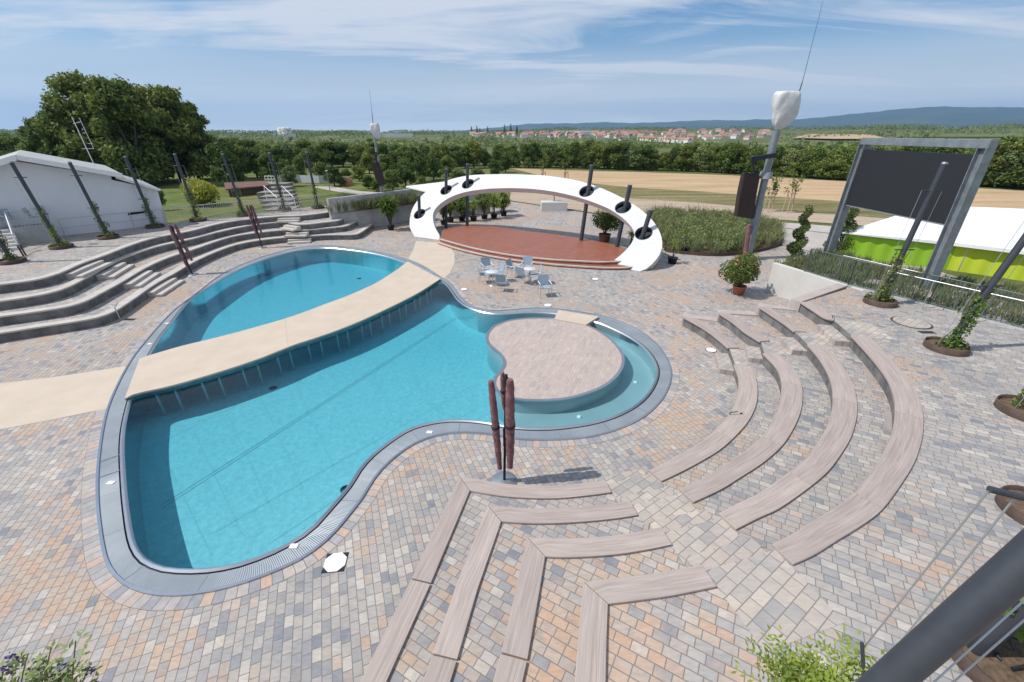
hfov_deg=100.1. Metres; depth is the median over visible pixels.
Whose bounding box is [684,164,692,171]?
broadleaf tree
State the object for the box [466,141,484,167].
broadleaf tree
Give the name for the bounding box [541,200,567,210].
cube planter
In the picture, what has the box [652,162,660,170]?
broadleaf tree
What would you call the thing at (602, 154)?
broadleaf tree
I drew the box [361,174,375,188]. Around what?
broadleaf tree
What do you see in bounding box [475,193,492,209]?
shrub
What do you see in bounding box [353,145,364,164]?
broadleaf tree
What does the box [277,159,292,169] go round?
broadleaf tree
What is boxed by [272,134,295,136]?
long hall
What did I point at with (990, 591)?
cable railing
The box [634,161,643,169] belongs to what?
broadleaf tree
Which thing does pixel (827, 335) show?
stone stairs
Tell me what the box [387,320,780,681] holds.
pavement terrace
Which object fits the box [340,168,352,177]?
broadleaf tree
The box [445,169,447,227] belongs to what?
arch post
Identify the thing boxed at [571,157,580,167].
broadleaf tree
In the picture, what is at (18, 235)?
house porch
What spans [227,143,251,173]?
broadleaf tree
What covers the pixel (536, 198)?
dry strip
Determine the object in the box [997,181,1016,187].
broadleaf tree
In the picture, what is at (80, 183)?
climber pole
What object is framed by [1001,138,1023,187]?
broadleaf tree
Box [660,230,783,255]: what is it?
bed edging
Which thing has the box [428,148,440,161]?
broadleaf tree
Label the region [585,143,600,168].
broadleaf tree
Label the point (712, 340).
retaining wall
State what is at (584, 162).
broadleaf tree
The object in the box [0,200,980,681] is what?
pavement
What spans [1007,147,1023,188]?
broadleaf tree
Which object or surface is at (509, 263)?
patio chair
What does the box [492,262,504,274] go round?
patio chair
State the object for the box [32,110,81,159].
tree
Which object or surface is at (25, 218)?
railing
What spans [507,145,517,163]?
broadleaf tree
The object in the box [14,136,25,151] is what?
broadleaf tree
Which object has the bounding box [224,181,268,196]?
roofed shed
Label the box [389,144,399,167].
broadleaf tree
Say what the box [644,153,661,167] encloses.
broadleaf tree
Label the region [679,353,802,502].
curved bench
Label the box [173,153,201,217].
climber pole
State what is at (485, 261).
patio chair
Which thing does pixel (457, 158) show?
broadleaf tree
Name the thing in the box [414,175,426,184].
broadleaf tree
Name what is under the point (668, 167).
broadleaf tree
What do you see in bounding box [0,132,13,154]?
broadleaf tree
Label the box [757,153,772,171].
broadleaf tree
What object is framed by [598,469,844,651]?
stone stairs
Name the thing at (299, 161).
broadleaf tree
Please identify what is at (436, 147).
broadleaf tree
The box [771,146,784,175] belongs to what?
broadleaf tree
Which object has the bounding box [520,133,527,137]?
town house
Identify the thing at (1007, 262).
climber pole
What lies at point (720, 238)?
ornamental grass
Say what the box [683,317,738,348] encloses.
curved bench
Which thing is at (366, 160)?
broadleaf tree
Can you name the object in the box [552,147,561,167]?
broadleaf tree
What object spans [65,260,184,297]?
stone stairs
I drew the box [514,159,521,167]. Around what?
broadleaf tree
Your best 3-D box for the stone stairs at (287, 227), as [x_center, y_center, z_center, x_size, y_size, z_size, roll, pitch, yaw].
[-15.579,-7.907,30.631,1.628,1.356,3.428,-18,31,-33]
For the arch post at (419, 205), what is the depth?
32.87 m
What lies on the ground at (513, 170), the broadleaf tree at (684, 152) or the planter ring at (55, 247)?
the broadleaf tree at (684, 152)
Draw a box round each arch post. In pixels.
[417,195,420,217]
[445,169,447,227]
[466,163,468,225]
[579,165,593,240]
[615,184,631,246]
[639,209,652,238]
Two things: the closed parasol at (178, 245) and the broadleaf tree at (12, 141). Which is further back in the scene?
the broadleaf tree at (12, 141)
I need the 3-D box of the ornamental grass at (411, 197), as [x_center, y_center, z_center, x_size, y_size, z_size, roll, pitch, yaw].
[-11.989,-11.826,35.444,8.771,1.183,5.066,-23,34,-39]
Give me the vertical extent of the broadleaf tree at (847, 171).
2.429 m
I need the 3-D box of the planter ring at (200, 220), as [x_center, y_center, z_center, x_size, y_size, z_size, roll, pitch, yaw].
[-21.607,-8.340,29.509,1.000,0.180,1.000,0,26,0]
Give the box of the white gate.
[264,176,275,182]
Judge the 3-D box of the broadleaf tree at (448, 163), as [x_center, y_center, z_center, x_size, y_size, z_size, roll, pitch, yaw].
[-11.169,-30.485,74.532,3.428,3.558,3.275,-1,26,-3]
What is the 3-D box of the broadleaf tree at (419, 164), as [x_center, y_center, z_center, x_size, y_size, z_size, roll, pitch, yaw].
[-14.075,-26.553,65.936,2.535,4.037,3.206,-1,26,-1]
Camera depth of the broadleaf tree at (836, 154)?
69.25 m
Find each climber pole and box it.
[0,231,17,260]
[9,161,65,245]
[67,161,107,236]
[124,156,158,225]
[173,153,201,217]
[221,153,246,212]
[267,152,287,208]
[304,152,320,205]
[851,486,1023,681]
[872,162,947,300]
[936,221,1023,345]
[967,601,1023,656]
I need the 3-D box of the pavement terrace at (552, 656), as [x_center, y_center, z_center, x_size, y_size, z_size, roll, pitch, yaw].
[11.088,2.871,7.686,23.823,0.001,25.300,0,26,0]
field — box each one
[516,169,1023,208]
[637,135,668,135]
[794,134,882,138]
[896,133,1023,136]
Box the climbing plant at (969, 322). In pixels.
[933,286,998,349]
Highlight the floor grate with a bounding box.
[918,331,935,333]
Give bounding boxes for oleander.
[717,251,761,295]
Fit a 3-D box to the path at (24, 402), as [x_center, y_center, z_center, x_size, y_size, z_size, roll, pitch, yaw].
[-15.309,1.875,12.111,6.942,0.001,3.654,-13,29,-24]
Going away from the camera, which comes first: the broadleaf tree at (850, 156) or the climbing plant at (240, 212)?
the climbing plant at (240, 212)
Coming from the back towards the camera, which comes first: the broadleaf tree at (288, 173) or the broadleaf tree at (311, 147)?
the broadleaf tree at (311, 147)
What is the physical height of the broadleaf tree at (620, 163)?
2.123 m
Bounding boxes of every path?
[0,366,125,428]
[311,186,377,194]
[408,241,453,277]
[780,222,843,250]
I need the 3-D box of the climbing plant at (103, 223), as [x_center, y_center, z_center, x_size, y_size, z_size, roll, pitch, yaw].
[-23.186,-6.808,24.330,0.846,2.201,0.686,11,28,22]
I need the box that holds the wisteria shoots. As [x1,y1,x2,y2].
[731,624,884,681]
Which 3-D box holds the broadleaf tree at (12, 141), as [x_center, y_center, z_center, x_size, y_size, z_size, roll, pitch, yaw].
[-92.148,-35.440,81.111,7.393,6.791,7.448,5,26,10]
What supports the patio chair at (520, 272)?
on the pavement
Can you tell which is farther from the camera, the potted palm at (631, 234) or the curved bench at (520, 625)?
the potted palm at (631, 234)
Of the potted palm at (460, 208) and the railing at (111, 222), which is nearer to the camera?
the railing at (111, 222)
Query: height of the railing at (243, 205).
1.042 m
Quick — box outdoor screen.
[822,138,999,289]
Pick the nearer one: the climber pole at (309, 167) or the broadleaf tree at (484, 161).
the climber pole at (309, 167)
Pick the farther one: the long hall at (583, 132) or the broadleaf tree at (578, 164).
the long hall at (583, 132)
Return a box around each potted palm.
[376,194,399,230]
[440,206,448,224]
[444,201,455,222]
[455,200,465,220]
[469,199,478,221]
[476,197,488,219]
[487,193,500,218]
[495,192,512,215]
[625,229,633,245]
[668,239,681,263]
[681,228,691,250]
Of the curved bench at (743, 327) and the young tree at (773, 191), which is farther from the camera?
the young tree at (773, 191)
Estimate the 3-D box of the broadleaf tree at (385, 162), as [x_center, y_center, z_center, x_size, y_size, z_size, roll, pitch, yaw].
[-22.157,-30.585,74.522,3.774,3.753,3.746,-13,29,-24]
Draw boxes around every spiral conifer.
[786,204,813,257]
[836,207,859,254]
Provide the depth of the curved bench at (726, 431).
10.44 m
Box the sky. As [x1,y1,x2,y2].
[0,0,1023,132]
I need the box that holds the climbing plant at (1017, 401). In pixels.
[1010,389,1023,408]
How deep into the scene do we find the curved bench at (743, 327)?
15.19 m
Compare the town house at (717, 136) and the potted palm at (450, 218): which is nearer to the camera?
the potted palm at (450, 218)
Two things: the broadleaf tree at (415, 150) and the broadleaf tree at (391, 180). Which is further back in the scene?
the broadleaf tree at (415, 150)
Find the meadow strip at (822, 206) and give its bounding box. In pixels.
[591,183,893,217]
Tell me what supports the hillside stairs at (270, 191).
on the ground at (513, 170)
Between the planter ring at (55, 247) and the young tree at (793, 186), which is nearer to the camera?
the planter ring at (55, 247)
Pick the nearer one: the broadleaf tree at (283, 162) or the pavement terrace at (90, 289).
the pavement terrace at (90, 289)
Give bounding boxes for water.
[125,252,655,559]
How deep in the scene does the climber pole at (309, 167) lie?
33.41 m
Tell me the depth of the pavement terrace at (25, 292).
18.05 m
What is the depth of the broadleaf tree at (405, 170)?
59.95 m
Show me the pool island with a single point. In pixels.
(547, 365)
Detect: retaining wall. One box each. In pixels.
[683,319,737,387]
[718,316,780,394]
[758,309,831,409]
[799,304,893,427]
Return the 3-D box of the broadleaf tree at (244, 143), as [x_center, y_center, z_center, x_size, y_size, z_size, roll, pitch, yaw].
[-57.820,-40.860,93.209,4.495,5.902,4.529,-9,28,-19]
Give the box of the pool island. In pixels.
[486,317,624,421]
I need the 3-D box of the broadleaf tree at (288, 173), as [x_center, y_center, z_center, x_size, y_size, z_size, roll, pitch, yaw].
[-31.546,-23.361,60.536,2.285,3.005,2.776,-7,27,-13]
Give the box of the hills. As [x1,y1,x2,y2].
[438,106,1023,132]
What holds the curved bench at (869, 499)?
on the pavement terrace at (863, 578)
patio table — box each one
[486,269,498,285]
[524,266,536,282]
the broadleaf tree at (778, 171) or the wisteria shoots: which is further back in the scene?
the broadleaf tree at (778, 171)
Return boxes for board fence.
[277,175,336,182]
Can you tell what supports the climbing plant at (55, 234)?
in the planter ring at (55, 247)
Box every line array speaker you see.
[371,162,385,185]
[734,172,759,218]
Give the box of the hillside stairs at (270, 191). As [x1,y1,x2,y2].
[257,182,298,210]
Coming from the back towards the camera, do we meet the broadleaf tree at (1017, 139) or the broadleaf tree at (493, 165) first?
the broadleaf tree at (493, 165)
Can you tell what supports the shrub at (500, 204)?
on the pavement
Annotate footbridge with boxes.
[124,261,439,415]
[554,310,598,325]
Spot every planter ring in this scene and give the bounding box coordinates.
[0,256,27,265]
[47,243,74,249]
[96,233,119,239]
[145,223,164,228]
[189,217,206,221]
[236,214,251,216]
[311,205,324,208]
[862,294,898,308]
[922,336,971,356]
[952,634,1023,681]
[993,394,1023,421]
[994,485,1023,525]
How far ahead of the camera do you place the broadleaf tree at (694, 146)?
87.38 m
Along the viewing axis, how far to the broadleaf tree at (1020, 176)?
57.35 m
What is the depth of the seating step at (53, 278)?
23.09 m
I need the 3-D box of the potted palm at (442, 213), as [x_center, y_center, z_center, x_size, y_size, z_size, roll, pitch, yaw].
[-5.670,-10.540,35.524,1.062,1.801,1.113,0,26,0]
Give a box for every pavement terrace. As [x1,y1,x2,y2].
[0,206,327,281]
[0,217,335,297]
[0,222,348,313]
[0,224,366,329]
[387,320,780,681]
[438,311,830,681]
[510,304,891,681]
[606,273,1023,681]
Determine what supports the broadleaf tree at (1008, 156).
on the ground at (513, 170)
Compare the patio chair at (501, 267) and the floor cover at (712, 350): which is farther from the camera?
the patio chair at (501, 267)
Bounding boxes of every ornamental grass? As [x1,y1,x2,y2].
[324,189,420,213]
[639,201,793,253]
[774,246,1023,324]
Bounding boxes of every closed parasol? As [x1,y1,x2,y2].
[168,224,198,275]
[245,205,266,248]
[488,371,517,484]
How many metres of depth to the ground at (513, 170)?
586.43 m
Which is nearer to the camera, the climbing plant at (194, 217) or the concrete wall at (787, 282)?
the concrete wall at (787, 282)
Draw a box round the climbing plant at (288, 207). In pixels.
[272,169,289,208]
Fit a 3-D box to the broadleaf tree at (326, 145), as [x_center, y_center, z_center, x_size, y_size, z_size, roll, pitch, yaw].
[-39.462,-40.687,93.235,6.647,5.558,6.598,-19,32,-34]
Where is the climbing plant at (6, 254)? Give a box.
[0,230,18,260]
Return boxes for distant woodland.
[0,122,1023,149]
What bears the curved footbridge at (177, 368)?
on the swimming pool
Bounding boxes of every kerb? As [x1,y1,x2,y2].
[511,200,591,212]
[847,285,1023,330]
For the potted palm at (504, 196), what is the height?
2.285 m
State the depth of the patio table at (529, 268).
21.93 m
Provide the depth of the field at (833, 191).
63.33 m
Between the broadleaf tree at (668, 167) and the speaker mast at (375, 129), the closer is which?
the speaker mast at (375, 129)
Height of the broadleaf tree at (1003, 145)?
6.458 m
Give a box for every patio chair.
[0,208,22,227]
[21,207,38,224]
[476,263,489,283]
[480,257,493,272]
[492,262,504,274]
[494,274,507,288]
[505,258,520,278]
[515,266,530,283]
[521,256,532,272]
[528,264,542,281]
[537,274,551,297]
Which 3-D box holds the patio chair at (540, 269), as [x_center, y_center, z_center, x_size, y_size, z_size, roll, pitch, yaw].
[1.203,-3.369,21.791,0.635,0.955,0.575,-4,26,-9]
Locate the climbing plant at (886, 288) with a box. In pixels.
[865,250,910,301]
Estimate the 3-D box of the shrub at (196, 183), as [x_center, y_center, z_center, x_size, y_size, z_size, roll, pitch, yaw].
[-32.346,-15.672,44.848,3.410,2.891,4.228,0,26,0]
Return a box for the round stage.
[438,225,632,269]
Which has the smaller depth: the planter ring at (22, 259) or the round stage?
the planter ring at (22, 259)
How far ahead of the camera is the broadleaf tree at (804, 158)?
72.09 m
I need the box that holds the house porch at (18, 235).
[0,213,53,251]
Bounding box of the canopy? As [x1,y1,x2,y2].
[406,182,476,211]
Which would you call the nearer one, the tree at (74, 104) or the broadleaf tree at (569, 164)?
the tree at (74, 104)
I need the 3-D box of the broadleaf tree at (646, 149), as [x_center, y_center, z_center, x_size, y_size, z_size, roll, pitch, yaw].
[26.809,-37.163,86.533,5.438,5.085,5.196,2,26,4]
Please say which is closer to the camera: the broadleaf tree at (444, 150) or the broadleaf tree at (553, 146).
the broadleaf tree at (444, 150)
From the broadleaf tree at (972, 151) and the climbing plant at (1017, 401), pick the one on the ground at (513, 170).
the broadleaf tree at (972, 151)
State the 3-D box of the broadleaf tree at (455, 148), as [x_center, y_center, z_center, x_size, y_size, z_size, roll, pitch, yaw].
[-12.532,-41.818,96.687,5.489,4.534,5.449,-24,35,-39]
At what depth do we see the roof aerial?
26.81 m
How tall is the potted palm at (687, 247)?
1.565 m
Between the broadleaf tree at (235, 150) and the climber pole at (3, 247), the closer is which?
the climber pole at (3, 247)
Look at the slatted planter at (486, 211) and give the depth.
40.88 m
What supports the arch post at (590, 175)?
on the round stage
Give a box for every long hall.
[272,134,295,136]
[380,134,412,136]
[560,131,591,133]
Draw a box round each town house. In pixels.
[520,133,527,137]
[684,138,691,142]
[704,136,712,139]
[713,135,721,138]
[730,134,738,138]
[743,135,751,139]
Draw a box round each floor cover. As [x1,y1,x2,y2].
[321,552,348,573]
[705,348,716,352]
[890,316,933,329]
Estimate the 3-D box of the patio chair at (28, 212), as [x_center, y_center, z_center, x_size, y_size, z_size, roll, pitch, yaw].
[-26.556,-6.938,23.862,0.635,0.955,0.575,-14,29,-27]
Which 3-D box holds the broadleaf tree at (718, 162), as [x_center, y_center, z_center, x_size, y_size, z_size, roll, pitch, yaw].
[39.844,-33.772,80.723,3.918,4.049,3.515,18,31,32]
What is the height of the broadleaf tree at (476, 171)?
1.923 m
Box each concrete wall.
[326,189,411,226]
[766,257,864,300]
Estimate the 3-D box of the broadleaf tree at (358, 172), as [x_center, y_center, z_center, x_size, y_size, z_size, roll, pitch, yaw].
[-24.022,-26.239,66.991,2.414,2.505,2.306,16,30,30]
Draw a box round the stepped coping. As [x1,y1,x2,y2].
[681,283,846,325]
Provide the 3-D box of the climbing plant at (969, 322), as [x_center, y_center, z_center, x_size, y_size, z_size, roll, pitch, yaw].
[12.563,-0.554,11.924,0.957,2.067,0.669,-9,28,-19]
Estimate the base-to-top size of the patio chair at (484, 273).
0.955 m
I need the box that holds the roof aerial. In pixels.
[72,117,94,165]
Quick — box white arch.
[410,174,661,270]
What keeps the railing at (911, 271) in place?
on the kerb at (955, 311)
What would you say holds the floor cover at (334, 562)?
on the pavement
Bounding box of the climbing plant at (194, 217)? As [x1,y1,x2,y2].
[184,188,202,219]
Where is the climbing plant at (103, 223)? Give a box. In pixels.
[90,202,113,236]
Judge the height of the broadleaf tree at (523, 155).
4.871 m
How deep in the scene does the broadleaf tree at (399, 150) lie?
86.42 m
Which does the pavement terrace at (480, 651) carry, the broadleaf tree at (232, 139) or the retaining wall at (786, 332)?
the retaining wall at (786, 332)
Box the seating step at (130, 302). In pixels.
[0,223,373,342]
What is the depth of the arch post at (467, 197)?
33.20 m
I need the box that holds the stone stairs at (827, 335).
[714,320,893,374]
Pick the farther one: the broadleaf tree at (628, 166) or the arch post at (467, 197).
the broadleaf tree at (628, 166)
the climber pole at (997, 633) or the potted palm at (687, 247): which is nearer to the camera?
the climber pole at (997, 633)
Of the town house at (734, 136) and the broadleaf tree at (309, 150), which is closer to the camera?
the broadleaf tree at (309, 150)
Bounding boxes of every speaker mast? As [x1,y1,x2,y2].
[369,90,385,193]
[742,2,822,256]
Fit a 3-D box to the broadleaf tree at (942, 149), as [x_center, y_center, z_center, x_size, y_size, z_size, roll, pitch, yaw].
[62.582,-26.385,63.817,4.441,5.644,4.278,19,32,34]
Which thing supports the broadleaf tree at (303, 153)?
on the lawn at (173, 196)
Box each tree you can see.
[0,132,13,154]
[0,134,21,155]
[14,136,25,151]
[16,116,44,152]
[25,68,157,170]
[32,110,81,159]
[77,74,173,182]
[119,83,215,182]
[160,100,215,179]
[203,141,246,181]
[214,137,232,146]
[223,136,239,143]
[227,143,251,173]
[235,138,250,147]
[241,147,265,176]
[249,139,256,146]
[254,142,271,150]
[256,153,281,178]
[270,147,285,162]
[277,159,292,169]
[279,142,292,164]
[280,165,297,183]
[290,147,301,164]
[291,154,307,174]
[292,139,312,150]
[298,148,316,164]
[301,150,314,169]
[307,145,320,162]
[311,161,326,175]
[312,140,345,166]
[312,145,324,162]
[322,165,345,185]
[328,143,349,166]
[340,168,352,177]
[345,149,357,165]
[350,165,364,180]
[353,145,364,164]
[359,152,374,173]
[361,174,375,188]
[362,140,378,159]
[370,180,379,190]
[373,142,390,160]
[378,154,394,175]
[382,169,403,190]
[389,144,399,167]
[394,145,408,164]
[394,159,416,186]
[399,150,414,172]
[408,146,419,155]
[411,154,428,178]
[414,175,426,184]
[417,144,430,154]
[423,153,442,179]
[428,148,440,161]
[431,144,450,163]
[438,143,450,158]
[439,155,456,175]
[448,145,461,159]
[449,168,465,178]
[451,151,462,167]
[458,146,473,168]
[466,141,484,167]
[470,167,484,174]
[480,151,487,165]
[481,147,491,163]
[487,160,502,173]
[490,143,507,159]
[491,150,500,162]
[498,154,512,172]
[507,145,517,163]
[507,149,521,166]
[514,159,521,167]
[518,144,528,166]
[522,157,532,167]
[527,141,541,167]
[531,157,544,167]
[538,147,554,167]
[538,152,549,175]
[539,143,549,150]
[544,159,552,167]
[547,143,557,162]
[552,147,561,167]
[552,157,565,166]
[555,144,572,167]
[561,148,570,177]
[564,160,571,167]
[567,141,579,167]
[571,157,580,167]
[576,143,589,167]
[580,157,591,168]
[582,139,595,149]
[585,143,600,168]
[593,144,612,168]
[599,141,628,168]
[614,159,624,169]
[622,143,631,151]
[622,150,631,169]
[624,143,647,169]
[624,162,633,169]
[632,143,656,169]
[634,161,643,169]
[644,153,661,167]
[644,161,653,169]
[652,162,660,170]
[660,152,671,170]
[664,163,673,170]
[666,146,679,170]
[671,162,683,170]
[674,144,693,170]
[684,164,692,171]
[685,152,698,171]
[686,142,710,168]
[691,142,712,171]
[698,161,714,171]
[704,150,717,171]
[708,165,719,171]
[710,145,720,152]
[713,150,734,172]
[717,144,726,155]
[719,142,745,172]
[734,150,750,173]
[739,166,749,172]
[745,145,763,172]
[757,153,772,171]
[763,173,784,211]
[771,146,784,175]
[773,165,784,174]
[780,147,801,175]
[782,144,804,168]
[782,169,804,212]
[783,162,801,176]
[797,146,812,157]
[797,153,812,176]
[799,144,827,177]
[800,164,814,177]
[810,159,832,178]
[821,159,848,179]
[822,147,846,178]
[827,147,847,175]
[841,165,851,178]
[842,151,854,179]
[845,145,857,153]
[845,149,870,173]
[871,146,883,149]
[901,146,923,151]
[919,147,932,151]
[929,147,951,152]
[950,147,966,153]
[966,148,993,173]
[973,137,1013,185]
[985,169,1000,186]
[986,146,1023,186]
[995,135,1016,141]
[997,153,1023,184]
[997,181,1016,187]
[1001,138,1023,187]
[1007,134,1023,144]
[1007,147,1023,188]
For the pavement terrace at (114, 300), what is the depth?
18.87 m
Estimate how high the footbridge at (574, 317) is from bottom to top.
0.230 m
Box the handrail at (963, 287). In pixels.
[836,255,1023,321]
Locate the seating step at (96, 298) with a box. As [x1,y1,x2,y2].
[0,220,357,325]
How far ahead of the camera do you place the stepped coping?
16.39 m
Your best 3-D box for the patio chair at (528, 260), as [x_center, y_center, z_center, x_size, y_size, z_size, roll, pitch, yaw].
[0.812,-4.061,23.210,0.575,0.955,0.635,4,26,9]
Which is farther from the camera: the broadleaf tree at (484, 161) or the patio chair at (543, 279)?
the broadleaf tree at (484, 161)
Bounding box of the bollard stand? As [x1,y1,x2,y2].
[16,245,39,255]
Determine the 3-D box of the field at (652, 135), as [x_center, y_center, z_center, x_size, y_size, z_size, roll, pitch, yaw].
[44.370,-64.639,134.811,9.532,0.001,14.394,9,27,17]
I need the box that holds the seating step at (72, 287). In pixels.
[0,218,343,310]
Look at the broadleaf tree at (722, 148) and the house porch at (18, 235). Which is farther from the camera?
the broadleaf tree at (722, 148)
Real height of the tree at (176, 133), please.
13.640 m
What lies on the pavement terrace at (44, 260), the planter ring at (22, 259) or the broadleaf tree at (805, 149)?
the planter ring at (22, 259)
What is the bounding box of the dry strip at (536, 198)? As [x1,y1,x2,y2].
[510,192,886,225]
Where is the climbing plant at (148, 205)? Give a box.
[141,193,159,225]
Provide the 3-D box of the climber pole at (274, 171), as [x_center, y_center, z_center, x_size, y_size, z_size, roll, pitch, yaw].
[-17.776,-12.012,32.464,0.788,4.177,0.174,0,26,0]
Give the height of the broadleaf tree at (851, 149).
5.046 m
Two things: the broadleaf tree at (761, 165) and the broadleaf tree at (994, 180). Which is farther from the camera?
the broadleaf tree at (761, 165)
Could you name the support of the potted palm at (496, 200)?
on the pavement
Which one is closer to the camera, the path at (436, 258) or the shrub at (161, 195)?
the path at (436, 258)
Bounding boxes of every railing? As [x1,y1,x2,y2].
[3,205,48,229]
[57,209,165,236]
[162,194,325,223]
[804,248,1023,326]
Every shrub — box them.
[0,626,104,681]
[158,190,166,205]
[179,177,219,205]
[184,185,215,205]
[453,196,470,215]
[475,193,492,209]
[493,195,510,210]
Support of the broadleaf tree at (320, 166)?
on the lawn at (173, 196)
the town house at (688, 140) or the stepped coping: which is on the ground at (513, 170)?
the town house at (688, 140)
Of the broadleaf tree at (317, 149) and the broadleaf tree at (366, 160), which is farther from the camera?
the broadleaf tree at (317, 149)
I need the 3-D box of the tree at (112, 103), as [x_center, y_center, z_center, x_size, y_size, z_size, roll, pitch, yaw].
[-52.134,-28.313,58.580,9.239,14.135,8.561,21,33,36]
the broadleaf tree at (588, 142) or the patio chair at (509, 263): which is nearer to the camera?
the patio chair at (509, 263)
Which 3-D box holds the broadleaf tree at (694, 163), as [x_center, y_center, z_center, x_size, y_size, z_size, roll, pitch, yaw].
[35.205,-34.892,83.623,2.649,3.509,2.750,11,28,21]
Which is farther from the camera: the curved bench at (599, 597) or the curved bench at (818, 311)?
the curved bench at (818, 311)
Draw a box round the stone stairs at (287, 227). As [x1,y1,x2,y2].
[276,217,311,243]
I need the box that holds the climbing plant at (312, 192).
[310,181,321,206]
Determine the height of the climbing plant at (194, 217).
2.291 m
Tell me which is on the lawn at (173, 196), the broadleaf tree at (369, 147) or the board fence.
the board fence
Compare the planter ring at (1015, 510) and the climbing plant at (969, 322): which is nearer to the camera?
the planter ring at (1015, 510)
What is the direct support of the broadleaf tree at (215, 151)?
on the lawn at (173, 196)
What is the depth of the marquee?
24.64 m
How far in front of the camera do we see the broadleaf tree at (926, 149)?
63.28 m
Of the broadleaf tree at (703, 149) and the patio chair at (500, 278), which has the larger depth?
the broadleaf tree at (703, 149)
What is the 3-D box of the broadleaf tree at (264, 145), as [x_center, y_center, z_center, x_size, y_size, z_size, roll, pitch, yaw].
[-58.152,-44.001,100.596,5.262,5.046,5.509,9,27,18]
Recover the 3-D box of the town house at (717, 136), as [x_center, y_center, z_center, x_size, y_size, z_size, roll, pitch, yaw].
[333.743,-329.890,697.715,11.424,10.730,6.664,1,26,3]
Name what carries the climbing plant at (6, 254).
in the planter ring at (22, 259)
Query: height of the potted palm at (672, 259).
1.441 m
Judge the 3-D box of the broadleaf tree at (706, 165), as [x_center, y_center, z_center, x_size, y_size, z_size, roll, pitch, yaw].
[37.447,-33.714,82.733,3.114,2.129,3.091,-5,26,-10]
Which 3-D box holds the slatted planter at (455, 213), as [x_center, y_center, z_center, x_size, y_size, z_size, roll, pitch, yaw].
[-5.221,-12.224,39.720,1.186,1.150,0.500,0,26,0]
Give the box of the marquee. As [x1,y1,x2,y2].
[840,207,1023,280]
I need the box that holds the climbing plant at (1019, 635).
[1003,597,1023,642]
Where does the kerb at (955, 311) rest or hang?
on the pavement
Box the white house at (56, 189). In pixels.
[0,150,166,236]
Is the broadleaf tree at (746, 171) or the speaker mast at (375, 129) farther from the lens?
the broadleaf tree at (746, 171)
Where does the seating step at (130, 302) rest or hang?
on the pavement
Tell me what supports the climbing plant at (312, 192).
in the planter ring at (321, 207)
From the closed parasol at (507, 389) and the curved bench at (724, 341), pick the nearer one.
the closed parasol at (507, 389)
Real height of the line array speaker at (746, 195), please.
2.531 m
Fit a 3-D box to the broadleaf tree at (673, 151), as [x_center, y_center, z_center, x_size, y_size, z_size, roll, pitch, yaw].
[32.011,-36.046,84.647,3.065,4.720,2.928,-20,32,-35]
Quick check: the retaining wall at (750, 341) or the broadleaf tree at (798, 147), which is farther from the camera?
the broadleaf tree at (798, 147)
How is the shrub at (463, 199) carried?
on the pavement
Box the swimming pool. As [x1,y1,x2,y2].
[95,245,671,596]
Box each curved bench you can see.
[360,476,611,681]
[423,501,637,681]
[493,527,671,681]
[575,564,715,681]
[649,364,757,481]
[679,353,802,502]
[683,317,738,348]
[718,344,856,529]
[719,313,769,342]
[759,307,805,332]
[771,335,923,565]
[800,302,833,320]
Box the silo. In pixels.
[281,127,288,133]
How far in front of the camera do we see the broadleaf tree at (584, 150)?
90.34 m
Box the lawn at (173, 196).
[147,167,407,222]
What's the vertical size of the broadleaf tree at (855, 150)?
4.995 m
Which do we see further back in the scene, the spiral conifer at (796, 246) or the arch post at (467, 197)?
the arch post at (467, 197)
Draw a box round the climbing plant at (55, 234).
[34,206,69,245]
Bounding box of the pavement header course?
[81,245,679,610]
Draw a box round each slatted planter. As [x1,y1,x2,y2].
[451,205,460,215]
[476,204,489,212]
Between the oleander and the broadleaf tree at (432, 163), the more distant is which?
the broadleaf tree at (432, 163)
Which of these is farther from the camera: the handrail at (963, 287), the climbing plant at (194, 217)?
the climbing plant at (194, 217)
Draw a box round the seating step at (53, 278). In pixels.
[0,211,329,293]
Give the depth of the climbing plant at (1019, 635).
4.80 m
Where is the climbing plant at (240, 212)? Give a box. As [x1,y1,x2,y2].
[231,186,247,214]
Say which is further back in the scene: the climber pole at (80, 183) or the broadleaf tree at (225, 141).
the broadleaf tree at (225, 141)
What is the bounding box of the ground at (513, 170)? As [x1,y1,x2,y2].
[139,129,1023,291]
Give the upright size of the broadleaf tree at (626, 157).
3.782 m
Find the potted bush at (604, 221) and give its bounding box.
[590,209,619,242]
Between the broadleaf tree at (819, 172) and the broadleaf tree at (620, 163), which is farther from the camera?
the broadleaf tree at (620, 163)
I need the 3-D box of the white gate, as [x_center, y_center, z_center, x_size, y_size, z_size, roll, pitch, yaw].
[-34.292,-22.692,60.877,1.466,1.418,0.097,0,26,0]
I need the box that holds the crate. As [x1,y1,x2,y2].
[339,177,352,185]

